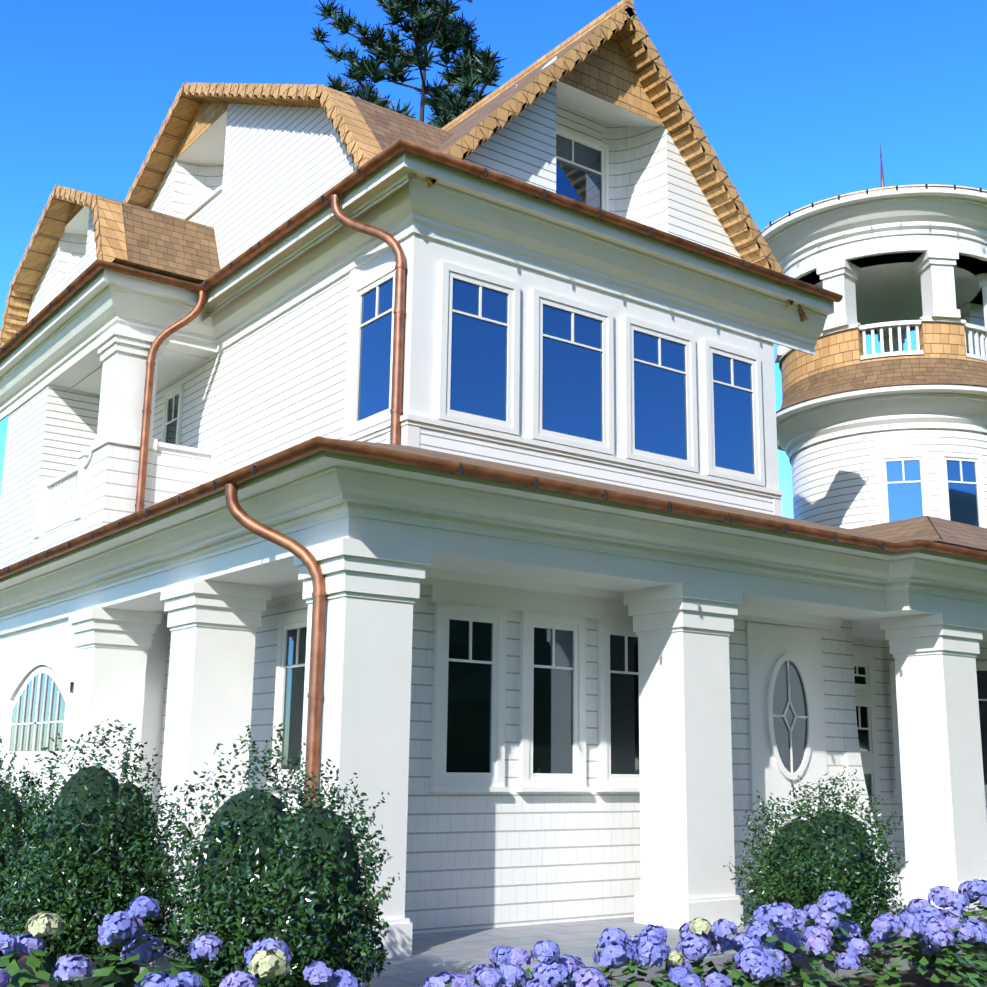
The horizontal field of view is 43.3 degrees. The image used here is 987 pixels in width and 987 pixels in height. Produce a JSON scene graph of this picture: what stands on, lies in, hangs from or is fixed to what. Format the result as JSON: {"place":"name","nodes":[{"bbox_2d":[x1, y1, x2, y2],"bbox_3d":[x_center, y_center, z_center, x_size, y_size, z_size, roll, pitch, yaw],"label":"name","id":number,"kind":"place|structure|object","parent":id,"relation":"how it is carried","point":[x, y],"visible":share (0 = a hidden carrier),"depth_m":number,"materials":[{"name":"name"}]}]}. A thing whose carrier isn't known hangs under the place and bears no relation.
{"place":"outdoors","nodes":[
{"label":"outdoors","id":0,"kind":"place"},
{"bbox_2d":[0,84,773,563],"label":"clapboard house","id":1,"kind":"structure","parent":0,"point":[270,388],"depth_m":15.01,"materials":[{"name":"white wood"}]},
{"bbox_2d":[311,0,506,127],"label":"pine tree","id":2,"kind":"object","parent":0,"point":[472,68],"visible":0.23,"depth_m":34.11,"materials":[{"name":"green plant"}]},
{"bbox_2d":[0,0,940,535],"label":"roof edge shingles","id":3,"kind":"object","parent":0,"point":[616,58],"depth_m":14.93,"materials":[{"name":"beige wood"}]},
{"bbox_2d":[0,81,986,641],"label":"cornice trim","id":4,"kind":"structure","parent":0,"point":[882,239],"depth_m":14.19,"materials":[{"name":"white wood"}]},
{"bbox_2d":[0,169,986,572],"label":"brackets","id":5,"kind":"object","parent":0,"point":[462,467],"visible":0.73,"depth_m":12.99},
{"bbox_2d":[0,0,986,517],"label":"sky","id":6,"kind":"structure","parent":0,"point":[797,101],"materials":[{"name":"blue"}]},
{"bbox_2d":[0,138,986,806],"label":"gutters and downspouts","id":7,"kind":"object","parent":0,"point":[232,480],"visible":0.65,"depth_m":12.20,"materials":[{"name":"brown metal"}]},
{"bbox_2d":[28,83,986,548],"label":"cedar roof slopes","id":8,"kind":"structure","parent":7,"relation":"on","point":[168,245],"depth_m":15.82,"materials":[{"name":"brown wood"}]},
{"bbox_2d":[777,358,986,411],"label":"shingle siding band","id":9,"kind":"object","parent":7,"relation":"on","point":[890,372],"visible":0.42,"depth_m":17.65,"materials":[{"name":"brown wood"}]},
{"bbox_2d":[10,955,986,986],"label":"planting bed","id":10,"kind":"object","parent":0,"point":[914,977],"depth_m":10.29,"materials":[{"name":"brown soil"}]},
{"bbox_2d":[0,735,56,960],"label":"holly shrub","id":11,"kind":"object","parent":10,"relation":"on","point":[13,814],"visible":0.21,"depth_m":9.48,"materials":[{"name":"green plant"}]},
{"bbox_2d":[0,719,188,986],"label":"holly shrub","id":12,"kind":"object","parent":10,"relation":"on","point":[84,875],"visible":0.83,"depth_m":8.02,"materials":[{"name":"green plant"}]},
{"bbox_2d":[0,896,547,986],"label":"hydrangea flowers","id":13,"kind":"object","parent":10,"relation":"on","point":[271,958],"visible":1,"depth_m":6.81,"materials":[{"name":"purple plant"}]},
{"bbox_2d":[160,723,399,986],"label":"holly shrub","id":14,"kind":"object","parent":10,"relation":"on","point":[268,865],"visible":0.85,"depth_m":7.21,"materials":[{"name":"green plant"}]},
{"bbox_2d":[466,902,853,986],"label":"hydrangea flowers","id":15,"kind":"object","parent":10,"relation":"on","point":[767,961],"visible":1,"depth_m":8.02,"materials":[{"name":"plant"}]},
{"bbox_2d":[745,879,986,986],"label":"hydrangea flowers","id":16,"kind":"object","parent":10,"relation":"on","point":[949,929],"visible":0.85,"depth_m":9.63,"materials":[{"name":"plant"}]},
{"bbox_2d":[139,882,986,986],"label":"terrace paving","id":17,"kind":"structure","parent":0,"point":[462,952],"depth_m":10.09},
{"bbox_2d":[0,56,901,933],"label":"siding","id":18,"kind":"object","parent":17,"relation":"on","point":[484,860],"visible":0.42,"depth_m":12.17,"materials":[{"name":"white wood"}]},
{"bbox_2d":[0,125,986,959],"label":"house trim","id":19,"kind":"structure","parent":17,"relation":"on","point":[96,651],"depth_m":12.41,"materials":[{"name":"white wood"}]},
{"bbox_2d":[9,395,986,801],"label":"windows","id":20,"kind":"structure","parent":19,"relation":"in","point":[469,723],"depth_m":12.13,"materials":[{"name":"black glass"}]},
{"bbox_2d":[357,134,978,526],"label":"windows","id":21,"kind":"structure","parent":19,"relation":"in","point":[572,389],"depth_m":13.51,"materials":[{"name":"blue glass"}]},
{"bbox_2d":[723,767,908,951],"bbox_3d":[2.835,3.242,10.891,1.499,1.672,1.465,5,-13,-17],"label":"holly shrub","id":22,"kind":"object","parent":17,"relation":"on","point":[807,862],"visible":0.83,"depth_m":10.62,"materials":[{"name":"green plant"}]},
{"bbox_2d":[884,641,986,881],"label":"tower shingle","id":23,"kind":"object","parent":17,"relation":"on","point":[981,657],"visible":0.04,"depth_m":16.62,"materials":[{"name":"wood"}]},
{"bbox_2d":[791,428,986,528],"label":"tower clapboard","id":24,"kind":"object","parent":23,"relation":"on","point":[835,481],"visible":0.15,"depth_m":17.69,"materials":[{"name":"white wood"}]},
{"bbox_2d":[204,13,939,542],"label":"cedar roof slopes","id":25,"kind":"structure","parent":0,"point":[920,527],"depth_m":14.43,"materials":[{"name":"brown wood"}]},
{"bbox_2d":[336,439,986,551],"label":"porch roof","id":26,"kind":"structure","parent":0,"point":[892,537],"depth_m":12.30,"materials":[{"name":"brown metal"}]},
{"bbox_2d":[781,322,986,395],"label":"balcony parapet","id":27,"kind":"structure","parent":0,"point":[845,347],"depth_m":18.03,"materials":[{"name":"beige wood"}]}
]}

